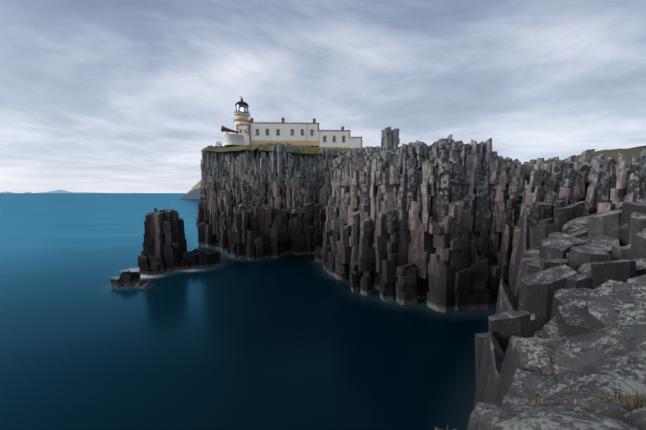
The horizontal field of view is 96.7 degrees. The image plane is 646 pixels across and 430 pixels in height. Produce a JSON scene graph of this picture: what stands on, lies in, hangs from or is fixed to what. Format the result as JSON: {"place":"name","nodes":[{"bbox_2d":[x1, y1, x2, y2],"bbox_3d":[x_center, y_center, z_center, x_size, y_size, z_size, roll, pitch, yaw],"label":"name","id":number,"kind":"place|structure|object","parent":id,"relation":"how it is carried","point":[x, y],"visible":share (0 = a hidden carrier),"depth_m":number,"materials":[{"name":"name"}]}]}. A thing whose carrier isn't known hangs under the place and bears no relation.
{"place":"outdoors","nodes":[
{"label":"outdoors","id":0,"kind":"place"},
{"bbox_2d":[180,181,200,198],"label":"distant headland","id":1,"kind":"structure","parent":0,"point":[193,192],"depth_m":985.49,"materials":[{"name":"grey stone"}]},
{"bbox_2d":[0,193,495,429],"bbox_3d":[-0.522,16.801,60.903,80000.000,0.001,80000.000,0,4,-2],"label":"sea","id":2,"kind":"structure","parent":0,"point":[290,341],"depth_m":41.80,"materials":[{"name":"liquid"}]},
{"bbox_2d":[0,190,96,192],"bbox_3d":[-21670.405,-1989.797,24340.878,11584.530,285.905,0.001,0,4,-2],"label":"distant islands","id":3,"kind":"object","parent":2,"relation":"on","point":[59,191],"visible":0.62,"depth_m":24322.71,"materials":[{"name":"grey stone"}]},
{"bbox_2d":[110,268,202,285],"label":"foam","id":4,"kind":"object","parent":2,"relation":"on","point":[146,276],"visible":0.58,"depth_m":78.28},
{"bbox_2d":[111,208,220,287],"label":"sea stack rock","id":5,"kind":"object","parent":2,"relation":"in","point":[164,230],"visible":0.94,"depth_m":77.34,"materials":[{"name":"black stone"}]},
{"bbox_2d":[0,0,645,192],"label":"sky","id":6,"kind":"structure","parent":0,"point":[99,96],"materials":[{"name":"grey"}]},
{"bbox_2d":[196,127,645,312],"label":"cliff rock","id":7,"kind":"object","parent":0,"point":[342,233],"depth_m":57.25,"materials":[{"name":"grey stone"}]},
{"bbox_2d":[234,96,250,133],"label":"lighthouse tower","id":8,"kind":"structure","parent":7,"relation":"on","point":[242,115],"depth_m":119.06,"materials":[{"name":"white paint"}]},
{"bbox_2d":[201,144,377,154],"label":"headland turf","id":9,"kind":"structure","parent":7,"relation":"on","point":[308,150],"depth_m":105.09,"materials":[{"name":"green plant"}]},
{"bbox_2d":[216,125,243,146],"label":"foghorn","id":10,"kind":"object","parent":9,"relation":"on","point":[232,140],"visible":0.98,"depth_m":110.07,"materials":[{"name":"white paint"}]},
{"bbox_2d":[253,142,359,148],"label":"boundary wall","id":11,"kind":"structure","parent":9,"relation":"on","point":[302,144],"depth_m":111.19,"materials":[{"name":"white stone"}]},
{"bbox_2d":[236,117,361,147],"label":"keepers cottages","id":12,"kind":"structure","parent":7,"relation":"on","point":[304,134],"depth_m":118.95,"materials":[{"name":"white paint"}]},
{"bbox_2d":[435,148,645,429],"bbox_3d":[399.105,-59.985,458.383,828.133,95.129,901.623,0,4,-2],"label":"rocky ground","id":13,"kind":"structure","parent":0,"point":[583,365],"depth_m":5.32,"materials":[{"name":"grey stone"}]},
{"bbox_2d":[491,365,532,405],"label":"loose stones","id":14,"kind":"object","parent":13,"relation":"on","point":[527,368],"visible":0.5,"depth_m":5.75,"materials":[{"name":"grey stone"}]},
{"bbox_2d":[439,321,645,429],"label":"grass tufts","id":15,"kind":"object","parent":13,"relation":"on","point":[636,404],"visible":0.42,"depth_m":4.03,"materials":[{"name":"brown"}]},
{"bbox_2d":[475,246,645,382],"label":"columns","id":16,"kind":"structure","parent":13,"relation":"on","point":[558,298],"depth_m":15.00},
{"bbox_2d":[510,197,645,298],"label":"columns","id":17,"kind":"structure","parent":13,"relation":"on","point":[578,236],"depth_m":22.46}
]}

